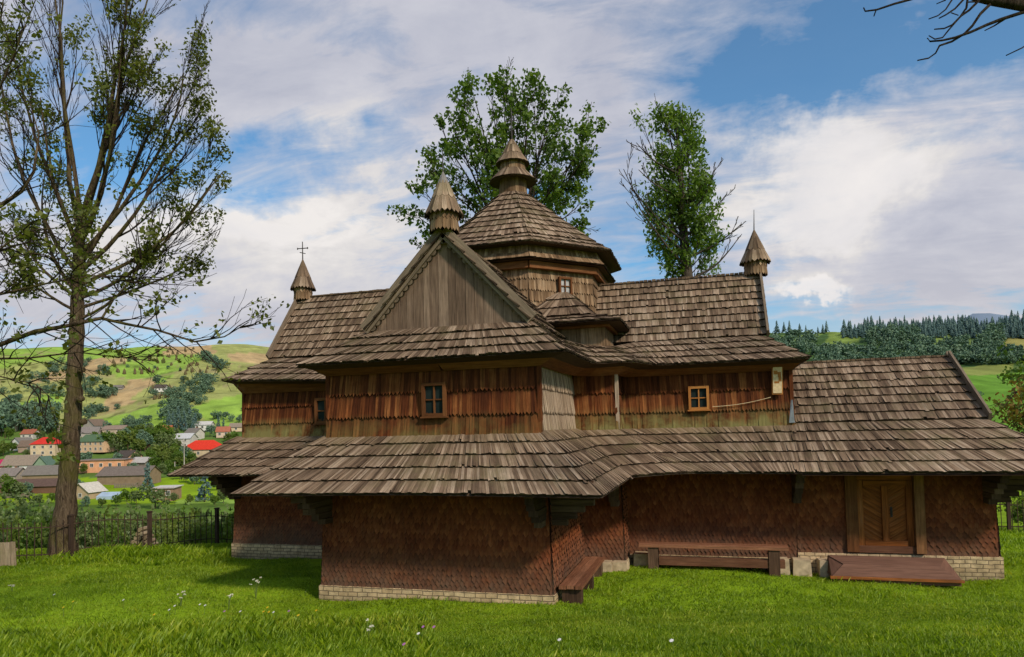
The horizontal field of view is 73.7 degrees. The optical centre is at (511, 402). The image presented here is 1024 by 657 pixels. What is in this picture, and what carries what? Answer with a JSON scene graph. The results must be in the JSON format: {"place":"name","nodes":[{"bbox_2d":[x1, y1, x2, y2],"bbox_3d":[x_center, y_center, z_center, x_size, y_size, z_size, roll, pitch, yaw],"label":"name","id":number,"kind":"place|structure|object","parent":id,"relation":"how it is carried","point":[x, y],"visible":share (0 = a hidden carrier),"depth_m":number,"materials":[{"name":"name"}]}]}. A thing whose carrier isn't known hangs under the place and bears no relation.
{"place":"outdoors","nodes":[
{"label":"outdoors","id":0,"kind":"place"},
{"bbox_2d":[0,478,57,494],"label":"barn","id":1,"kind":"structure","parent":0,"point":[44,485],"depth_m":216.06,"materials":[{"name":"paint"}]},
{"bbox_2d":[20,428,39,438],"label":"house","id":2,"kind":"structure","parent":0,"point":[26,433],"depth_m":419.02,"materials":[{"name":"paint"}]},
{"bbox_2d":[96,492,119,499],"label":"tarpaulin cover","id":3,"kind":"object","parent":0,"point":[106,495],"visible":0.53,"depth_m":198.88,"materials":[{"name":"blue plastic"}]},
{"bbox_2d":[229,423,241,431],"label":"house","id":4,"kind":"structure","parent":0,"point":[236,427],"depth_m":409.02,"materials":[{"name":"paint"}]},
{"bbox_2d":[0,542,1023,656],"bbox_3d":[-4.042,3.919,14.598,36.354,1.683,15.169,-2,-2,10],"label":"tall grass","id":5,"kind":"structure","parent":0,"point":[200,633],"depth_m":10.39,"materials":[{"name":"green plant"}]},
{"bbox_2d":[0,328,1023,656],"bbox_3d":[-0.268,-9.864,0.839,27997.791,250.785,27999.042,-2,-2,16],"label":"ground","id":6,"kind":"structure","parent":0,"point":[222,398],"depth_m":186.37,"materials":[{"name":"green plant"}]},
{"bbox_2d":[0,440,10,456],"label":"village tree","id":7,"kind":"object","parent":6,"relation":"on","point":[3,445],"visible":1,"depth_m":349.17,"materials":[{"name":"green plant"}]},
{"bbox_2d":[0,403,12,437],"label":"grove tree","id":8,"kind":"object","parent":6,"relation":"on","point":[5,414],"visible":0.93,"depth_m":415.81,"materials":[{"name":"green plant"}]},
{"bbox_2d":[0,542,17,565],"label":"boarded panel","id":9,"kind":"object","parent":6,"relation":"on","point":[8,550],"visible":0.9,"depth_m":20.59,"materials":[{"name":"beige wood"}]},
{"bbox_2d":[3,427,15,439],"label":"village tree","id":10,"kind":"object","parent":6,"relation":"on","point":[9,432],"visible":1,"depth_m":394.77,"materials":[{"name":"green plant"}]},
{"bbox_2d":[0,476,20,493],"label":"village tree","id":11,"kind":"object","parent":6,"relation":"on","point":[6,485],"visible":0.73,"depth_m":209.77,"materials":[{"name":"green plant"}]},
{"bbox_2d":[4,403,19,425],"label":"grove tree","id":12,"kind":"object","parent":6,"relation":"on","point":[14,415],"visible":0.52,"depth_m":425.50,"materials":[{"name":"green plant"}]},
{"bbox_2d":[0,466,24,481],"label":"house","id":13,"kind":"structure","parent":6,"relation":"on","point":[14,472],"depth_m":255.93,"materials":[{"name":"paint"}]},
{"bbox_2d":[0,514,29,548],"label":"shrub","id":14,"kind":"object","parent":6,"relation":"on","point":[15,533],"visible":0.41,"depth_m":28.31,"materials":[{"name":"green plant"}]},
{"bbox_2d":[0,508,32,541],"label":"shrub","id":15,"kind":"object","parent":6,"relation":"on","point":[19,513],"visible":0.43,"depth_m":31.28,"materials":[{"name":"green plant"}]},
{"bbox_2d":[0,490,36,508],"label":"shrub","id":16,"kind":"object","parent":6,"relation":"on","point":[17,496],"visible":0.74,"depth_m":168.54,"materials":[{"name":"green plant"}]},
{"bbox_2d":[10,482,27,493],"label":"village tree","id":17,"kind":"object","parent":6,"relation":"on","point":[16,487],"visible":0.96,"depth_m":208.21,"materials":[{"name":"green plant"}]},
{"bbox_2d":[0,502,38,541],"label":"shrub","id":18,"kind":"object","parent":6,"relation":"on","point":[25,507],"visible":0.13,"depth_m":38.29,"materials":[{"name":"green plant"}]},
{"bbox_2d":[0,454,42,468],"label":"house","id":19,"kind":"structure","parent":6,"relation":"on","point":[24,461],"depth_m":310.19,"materials":[{"name":"paint"}]},
{"bbox_2d":[10,437,32,450],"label":"house","id":20,"kind":"structure","parent":6,"relation":"on","point":[17,440],"depth_m":361.02,"materials":[{"name":"paint"}]},
{"bbox_2d":[19,413,33,427],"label":"grove tree","id":21,"kind":"object","parent":6,"relation":"on","point":[28,421],"visible":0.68,"depth_m":429.54,"materials":[{"name":"green plant"}]},
{"bbox_2d":[17,440,36,452],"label":"house","id":22,"kind":"structure","parent":6,"relation":"on","point":[22,445],"depth_m":357.52,"materials":[{"name":"paint"}]},
{"bbox_2d":[20,400,41,428],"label":"grove tree","id":23,"kind":"object","parent":6,"relation":"on","point":[30,405],"visible":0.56,"depth_m":433.08,"materials":[{"name":"green plant"}]},
{"bbox_2d":[19,511,52,548],"bbox_3d":[-19.239,5.315,27.880,1.413,1.744,1.543,-2,-2,25],"label":"shrub","id":24,"kind":"object","parent":6,"relation":"on","point":[29,543],"visible":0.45,"depth_m":27.51,"materials":[{"name":"green plant"}]},
{"bbox_2d":[23,505,51,547],"bbox_3d":[-19.561,5.358,28.381,1.378,2.087,1.564,1,-3,-44],"label":"shrub","id":25,"kind":"object","parent":6,"relation":"on","point":[44,514],"visible":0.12,"depth_m":28.58,"materials":[{"name":"green plant"}]},
{"bbox_2d":[29,408,45,431],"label":"grove tree","id":26,"kind":"object","parent":6,"relation":"on","point":[36,419],"visible":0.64,"depth_m":428.81,"materials":[{"name":"grey plant"}]},
{"bbox_2d":[32,493,44,506],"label":"village tree","id":27,"kind":"object","parent":6,"relation":"on","point":[38,499],"visible":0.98,"depth_m":179.51,"materials":[{"name":"green plant"}]},
{"bbox_2d":[20,465,58,478],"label":"barn","id":28,"kind":"structure","parent":6,"relation":"on","point":[39,471],"depth_m":253.80,"materials":[{"name":"paint"}]},
{"bbox_2d":[32,456,55,465],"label":"house","id":29,"kind":"structure","parent":6,"relation":"on","point":[44,460],"depth_m":287.45,"materials":[{"name":"paint"}]},
{"bbox_2d":[29,437,60,455],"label":"house","id":30,"kind":"structure","parent":6,"relation":"on","point":[42,446],"depth_m":348.74,"materials":[{"name":"paint"}]},
{"bbox_2d":[36,403,56,432],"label":"grove tree","id":31,"kind":"object","parent":6,"relation":"on","point":[49,422],"visible":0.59,"depth_m":430.46,"materials":[{"name":"green plant"}]},
{"bbox_2d":[44,397,62,431],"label":"grove tree","id":32,"kind":"object","parent":6,"relation":"on","point":[57,406],"visible":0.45,"depth_m":435.47,"materials":[{"name":"grey plant"}]},
{"bbox_2d":[32,517,77,547],"bbox_3d":[-18.312,5.088,27.298,1.980,1.996,1.434,-3,-3,43],"label":"shrub","id":33,"kind":"object","parent":6,"relation":"on","point":[45,534],"visible":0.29,"depth_m":26.96,"materials":[{"name":"green plant"}]},
{"bbox_2d":[76,505,95,540],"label":"shrub","id":34,"kind":"object","parent":6,"relation":"on","point":[81,519],"visible":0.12,"depth_m":34.27,"materials":[{"name":"green plant"}]},
{"bbox_2d":[80,451,92,459],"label":"village tree","id":35,"kind":"object","parent":6,"relation":"on","point":[87,455],"visible":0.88,"depth_m":298.58,"materials":[{"name":"green plant"}]},
{"bbox_2d":[75,508,105,547],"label":"shrub","id":36,"kind":"object","parent":6,"relation":"on","point":[82,538],"visible":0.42,"depth_m":29.65,"materials":[{"name":"green plant"}]},
{"bbox_2d":[80,426,101,438],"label":"house","id":37,"kind":"structure","parent":6,"relation":"on","point":[88,430],"depth_m":407.74,"materials":[{"name":"paint"}]},
{"bbox_2d":[76,481,107,499],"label":"shed","id":38,"kind":"structure","parent":6,"relation":"on","point":[92,490],"depth_m":201.68,"materials":[{"name":"paint"}]},
{"bbox_2d":[82,419,105,427],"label":"house","id":39,"kind":"structure","parent":6,"relation":"on","point":[94,422],"depth_m":432.75,"materials":[{"name":"paint"}]},
{"bbox_2d":[80,434,118,452],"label":"house","id":40,"kind":"structure","parent":6,"relation":"on","point":[91,443],"depth_m":337.37,"materials":[{"name":"paint"}]},
{"bbox_2d":[81,514,127,545],"bbox_3d":[-17.466,5.719,29.348,1.452,1.793,1.586,-2,-2,11],"label":"shrub","id":41,"kind":"object","parent":6,"relation":"on","point":[88,528],"visible":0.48,"depth_m":29.41,"materials":[{"name":"green plant"}]},
{"bbox_2d":[79,458,132,472],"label":"house","id":42,"kind":"structure","parent":6,"relation":"on","point":[95,465],"depth_m":267.63,"materials":[{"name":"paint"}]},
{"bbox_2d":[96,431,116,451],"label":"village tree","id":43,"kind":"object","parent":6,"relation":"on","point":[107,435],"visible":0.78,"depth_m":336.79,"materials":[{"name":"green plant"}]},
{"bbox_2d":[95,516,122,546],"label":"shrub","id":44,"kind":"object","parent":6,"relation":"on","point":[114,531],"visible":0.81,"depth_m":28.17,"materials":[{"name":"green plant"}]},
{"bbox_2d":[101,425,127,433],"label":"house","id":45,"kind":"structure","parent":6,"relation":"on","point":[112,428],"depth_m":412.40,"materials":[{"name":"paint"}]},
{"bbox_2d":[0,0,233,556],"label":"tree","id":46,"kind":"object","parent":6,"relation":"on","point":[66,503],"visible":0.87,"depth_m":21.87,"materials":[{"name":"green plant"}]},
{"bbox_2d":[0,507,233,560],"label":"iron fence","id":47,"kind":"object","parent":6,"relation":"on","point":[71,523],"visible":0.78,"depth_m":23.17,"materials":[{"name":"black metal"}]},
{"bbox_2d":[109,433,125,451],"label":"village tree","id":48,"kind":"object","parent":6,"relation":"on","point":[116,443],"visible":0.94,"depth_m":334.44,"materials":[{"name":"green plant"}]},
{"bbox_2d":[100,505,136,543],"bbox_3d":[-20.640,6.886,36.096,2.127,3.222,2.414,-1,-2,-15],"label":"shrub","id":49,"kind":"object","parent":6,"relation":"on","point":[108,515],"visible":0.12,"depth_m":35.75,"materials":[{"name":"green plant"}]},
{"bbox_2d":[120,488,130,501],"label":"village tree","id":50,"kind":"object","parent":6,"relation":"on","point":[125,493],"visible":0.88,"depth_m":193.05,"materials":[{"name":"green plant"}]},
{"bbox_2d":[116,431,136,449],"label":"village tree","id":51,"kind":"object","parent":6,"relation":"on","point":[128,437],"visible":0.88,"depth_m":336.79,"materials":[{"name":"green plant"}]},
{"bbox_2d":[112,449,142,457],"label":"house","id":52,"kind":"structure","parent":6,"relation":"on","point":[126,453],"depth_m":300.58,"materials":[{"name":"paint"}]},
{"bbox_2d":[95,465,162,484],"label":"barn","id":53,"kind":"structure","parent":6,"relation":"on","point":[111,475],"depth_m":230.55,"materials":[{"name":"paint"}]},
{"bbox_2d":[114,482,145,487],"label":"plank fence","id":54,"kind":"object","parent":6,"relation":"on","point":[128,485],"visible":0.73,"depth_m":226.41,"materials":[{"name":"grey wood"}]},
{"bbox_2d":[117,503,153,540],"bbox_3d":[-15.760,5.265,28.502,1.643,2.193,1.448,-2,-2,5],"label":"shrub","id":55,"kind":"object","parent":6,"relation":"on","point":[133,527],"visible":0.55,"depth_m":28.52,"materials":[{"name":"green plant"}]},
{"bbox_2d":[130,439,145,453],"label":"village tree","id":56,"kind":"object","parent":6,"relation":"on","point":[139,444],"visible":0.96,"depth_m":315.25,"materials":[{"name":"green plant"}]},
{"bbox_2d":[131,457,150,465],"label":"house","id":57,"kind":"structure","parent":6,"relation":"on","point":[141,461],"depth_m":272.89,"materials":[{"name":"paint"}]},
{"bbox_2d":[130,526,158,546],"bbox_3d":[-13.610,4.957,25.208,0.835,0.755,0.595,-1,-2,0],"label":"firewood stack","id":58,"kind":"object","parent":6,"relation":"on","point":[140,534],"visible":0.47,"depth_m":24.98,"materials":[{"name":"beige wood"}]},
{"bbox_2d":[0,0,290,482],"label":"tree","id":59,"kind":"object","parent":6,"relation":"on","point":[17,336],"visible":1,"depth_m":10.98,"materials":[{"name":"green plant"}]},
{"bbox_2d":[136,433,154,451],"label":"village tree","id":60,"kind":"object","parent":6,"relation":"on","point":[146,438],"visible":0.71,"depth_m":338.80,"materials":[{"name":"green plant"}]},
{"bbox_2d":[142,462,154,491],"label":"conifer tree","id":61,"kind":"object","parent":6,"relation":"on","point":[147,475],"visible":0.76,"depth_m":218.10,"materials":[{"name":"green plant"}]},
{"bbox_2d":[130,482,170,508],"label":"shrub","id":62,"kind":"object","parent":6,"relation":"on","point":[158,494],"visible":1,"depth_m":179.59,"materials":[{"name":"green plant"}]},
{"bbox_2d":[148,428,159,443],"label":"village tree","id":63,"kind":"object","parent":6,"relation":"on","point":[153,433],"visible":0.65,"depth_m":348.76,"materials":[{"name":"green plant"}]},
{"bbox_2d":[148,455,161,465],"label":"village tree","id":64,"kind":"object","parent":6,"relation":"on","point":[155,461],"visible":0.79,"depth_m":272.00,"materials":[{"name":"green plant"}]},
{"bbox_2d":[153,384,167,391],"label":"house","id":65,"kind":"structure","parent":6,"relation":"on","point":[159,387],"depth_m":542.25,"materials":[{"name":"paint"}]},
{"bbox_2d":[151,443,170,455],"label":"village tree","id":66,"kind":"object","parent":6,"relation":"on","point":[160,447],"visible":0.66,"depth_m":302.28,"materials":[{"name":"green plant"}]},
{"bbox_2d":[154,451,168,464],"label":"village tree","id":67,"kind":"object","parent":6,"relation":"on","point":[163,456],"visible":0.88,"depth_m":275.79,"materials":[{"name":"green plant"}]},
{"bbox_2d":[152,522,175,545],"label":"shrub","id":68,"kind":"object","parent":6,"relation":"on","point":[165,534],"visible":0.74,"depth_m":27.19,"materials":[{"name":"green plant"}]},
{"bbox_2d":[156,431,173,444],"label":"village tree","id":69,"kind":"object","parent":6,"relation":"on","point":[160,439],"visible":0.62,"depth_m":316.41,"materials":[{"name":"green plant"}]},
{"bbox_2d":[151,485,182,500],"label":"shed","id":70,"kind":"structure","parent":6,"relation":"on","point":[175,489],"depth_m":199.57,"materials":[{"name":"paint"}]},
{"bbox_2d":[156,425,180,442],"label":"village tree","id":71,"kind":"object","parent":6,"relation":"on","point":[170,430],"visible":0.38,"depth_m":349.11,"materials":[{"name":"green plant"}]},
{"bbox_2d":[152,508,186,537],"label":"shrub","id":72,"kind":"object","parent":6,"relation":"on","point":[176,514],"visible":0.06,"depth_m":36.77,"materials":[{"name":"green plant"}]},
{"bbox_2d":[164,447,177,459],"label":"village tree","id":73,"kind":"object","parent":6,"relation":"on","point":[170,451],"visible":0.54,"depth_m":287.85,"materials":[{"name":"green plant"}]},
{"bbox_2d":[156,507,203,545],"bbox_3d":[-16.487,6.450,33.773,2.024,2.498,2.210,-3,-2,37],"label":"shrub","id":74,"kind":"object","parent":6,"relation":"on","point":[191,514],"visible":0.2,"depth_m":33.44,"materials":[{"name":"green plant"}]},
{"bbox_2d":[173,456,187,466],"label":"village tree","id":75,"kind":"object","parent":6,"relation":"on","point":[179,460],"visible":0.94,"depth_m":274.97,"materials":[{"name":"green plant"}]},
{"bbox_2d":[173,433,198,445],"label":"house","id":76,"kind":"structure","parent":6,"relation":"on","point":[186,439],"depth_m":350.14,"materials":[{"name":"paint"}]},
{"bbox_2d":[173,515,210,543],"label":"shrub","id":77,"kind":"object","parent":6,"relation":"on","point":[190,536],"visible":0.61,"depth_m":29.16,"materials":[{"name":"green plant"}]},
{"bbox_2d":[184,427,205,438],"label":"house","id":78,"kind":"structure","parent":6,"relation":"on","point":[199,432],"depth_m":369.78,"materials":[{"name":"paint"}]},
{"bbox_2d":[176,509,221,543],"bbox_3d":[-15.087,6.313,33.311,2.467,2.486,1.786,-2,-2,21],"label":"shrub","id":79,"kind":"object","parent":6,"relation":"on","point":[203,515],"visible":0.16,"depth_m":32.85,"materials":[{"name":"green plant"}]},
{"bbox_2d":[195,477,212,501],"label":"conifer tree","id":80,"kind":"object","parent":6,"relation":"on","point":[202,492],"visible":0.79,"depth_m":198.17,"materials":[{"name":"green plant"}]},
{"bbox_2d":[187,440,221,456],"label":"house","id":81,"kind":"structure","parent":6,"relation":"on","point":[200,447],"depth_m":321.55,"materials":[{"name":"paint"}]},
{"bbox_2d":[194,421,215,430],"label":"house","id":82,"kind":"structure","parent":6,"relation":"on","point":[203,425],"depth_m":401.55,"materials":[{"name":"paint"}]},
{"bbox_2d":[191,523,219,543],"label":"shrub","id":83,"kind":"object","parent":6,"relation":"on","point":[204,533],"visible":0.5,"depth_m":29.11,"materials":[{"name":"green plant"}]},
{"bbox_2d":[205,507,233,543],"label":"shrub","id":84,"kind":"object","parent":6,"relation":"on","point":[223,537],"visible":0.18,"depth_m":32.48,"materials":[{"name":"green plant"}]},
{"bbox_2d":[215,426,231,437],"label":"house","id":85,"kind":"structure","parent":6,"relation":"on","point":[221,431],"depth_m":377.44,"materials":[{"name":"paint"}]},
{"bbox_2d":[222,512,233,542],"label":"shrub","id":86,"kind":"object","parent":6,"relation":"on","point":[230,524],"visible":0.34,"depth_m":28.73,"materials":[{"name":"green plant"}]},
{"bbox_2d":[386,57,608,248],"bbox_3d":[-0.656,-5.046,34.509,11.486,25.028,8.783,-2,-2,16],"label":"tree","id":87,"kind":"object","parent":6,"relation":"on","point":[579,157],"visible":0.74,"depth_m":32.95,"materials":[{"name":"green wood"}]},
{"bbox_2d":[0,525,1023,656],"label":"grass","id":88,"kind":"structure","parent":6,"relation":"on","point":[238,572],"depth_m":14.23,"materials":[{"name":"green plant"}]},
{"bbox_2d":[559,556,604,604],"bbox_3d":[1.708,4.332,16.099,0.506,0.783,3.310,-2,-2,16],"label":"bench","id":89,"kind":"object","parent":6,"relation":"on","point":[579,577],"visible":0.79,"depth_m":15.47,"materials":[{"name":"brown wood"}]},
{"bbox_2d":[166,108,1023,604],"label":"wooden church","id":90,"kind":"structure","parent":6,"relation":"on","point":[514,390],"depth_m":17.17,"materials":[{"name":"wood"}]},
{"bbox_2d":[313,398,325,424],"bbox_3d":[-5.947,0.273,21.700,0.780,0.862,0.130,-2,-2,16],"label":"window","id":91,"kind":"structure","parent":90,"relation":"in","point":[319,403],"depth_m":21.75,"materials":[{"name":"brown glass"}]},
{"bbox_2d":[420,382,448,418],"bbox_3d":[-1.756,-0.053,15.371,0.640,0.802,0.130,-2,-2,16],"label":"window","id":92,"kind":"structure","parent":90,"relation":"in","point":[433,395],"depth_m":15.38,"materials":[{"name":"brown glass"}]},
{"bbox_2d":[558,276,572,294],"bbox_3d":[1.599,-3.471,20.429,0.520,0.578,0.130,0,-2,-29],"label":"window","id":93,"kind":"structure","parent":90,"relation":"in","point":[564,283],"depth_m":20.45,"materials":[{"name":"brown glass"}]},
{"bbox_2d":[688,386,710,410],"bbox_3d":[5.073,-0.112,18.540,0.600,0.682,0.130,-2,-2,16],"label":"window","id":94,"kind":"structure","parent":90,"relation":"in","point":[698,396],"depth_m":18.55,"materials":[{"name":"brown glass"}]},
{"bbox_2d":[772,367,782,394],"bbox_3d":[6.982,-0.598,17.963,0.293,0.768,0.069,-2,-2,16],"label":"electrical box","id":95,"kind":"object","parent":90,"relation":"attached to","point":[777,380],"visible":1,"depth_m":17.93,"materials":[{"name":"beige metal"}]},
{"bbox_2d":[857,475,914,546],"bbox_3d":[9.406,2.654,17.215,1.260,1.930,0.179,-2,-2,16],"label":"door","id":96,"kind":"structure","parent":90,"relation":"in","point":[896,521],"depth_m":17.21,"materials":[{"name":"wood"}]},
{"bbox_2d":[619,94,745,278],"bbox_3d":[8.433,-4.608,34.580,6.132,22.895,4.180,-1,-2,-7],"label":"tree","id":97,"kind":"object","parent":6,"relation":"on","point":[684,217],"visible":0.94,"depth_m":34.53,"materials":[{"name":"green plant"}]},
{"bbox_2d":[639,541,788,576],"bbox_3d":[5.190,4.117,17.733,3.717,0.873,0.426,-2,-2,16],"label":"bench","id":98,"kind":"object","parent":6,"relation":"on","point":[773,563],"visible":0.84,"depth_m":17.57,"materials":[{"name":"brown wood"}]},
{"bbox_2d":[827,555,964,586],"bbox_3d":[9.173,4.051,16.503,2.840,0.520,0.805,-2,-2,16],"label":"wooden platform","id":99,"kind":"object","parent":6,"relation":"on","point":[918,571],"visible":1,"depth_m":16.36,"materials":[{"name":"brown wood"}]},
{"bbox_2d":[769,322,1023,363],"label":"forest","id":100,"kind":"object","parent":6,"relation":"on","point":[984,345],"visible":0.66,"depth_m":384.44,"materials":[{"name":"green plant"}]},
{"bbox_2d":[773,309,1023,338],"bbox_3d":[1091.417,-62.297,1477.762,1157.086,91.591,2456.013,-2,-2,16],"label":"forest","id":101,"kind":"object","parent":6,"relation":"on","point":[938,327],"visible":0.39,"depth_m":525.42,"materials":[{"name":"green plant"}]},
{"bbox_2d":[863,0,1023,60],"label":"tree","id":102,"kind":"object","parent":6,"relation":"on","point":[1016,5],"visible":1,"depth_m":7.98,"materials":[{"name":"brown plant"}]},
{"bbox_2d":[985,375,1023,433],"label":"tree","id":103,"kind":"object","parent":6,"relation":"on","point":[1014,418],"visible":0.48,"depth_m":26.88,"materials":[{"name":"green plant"}]},
{"bbox_2d":[996,340,1023,431],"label":"tree","id":104,"kind":"object","parent":6,"relation":"on","point":[1019,369],"visible":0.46,"depth_m":34.42,"materials":[{"name":"green plant"}]},
{"bbox_2d":[996,500,1023,531],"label":"picket fence","id":105,"kind":"object","parent":6,"relation":"on","point":[1009,526],"visible":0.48,"depth_m":24.74,"materials":[{"name":"wood"}]},
{"bbox_2d":[1004,491,1023,525],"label":"shrub","id":106,"kind":"object","parent":6,"relation":"on","point":[1020,510],"visible":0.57,"depth_m":28.53,"materials":[{"name":"green plant"}]},
{"bbox_2d":[0,0,1023,349],"label":"sky","id":107,"kind":"structure","parent":0,"point":[874,179],"materials":[{"name":"blue"}]},
{"bbox_2d":[966,313,1020,323],"bbox_3d":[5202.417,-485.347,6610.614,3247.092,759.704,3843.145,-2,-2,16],"label":"mountain","id":108,"kind":"structure","parent":0,"point":[982,316],"depth_m":6432.69,"materials":[{"name":"blue"}]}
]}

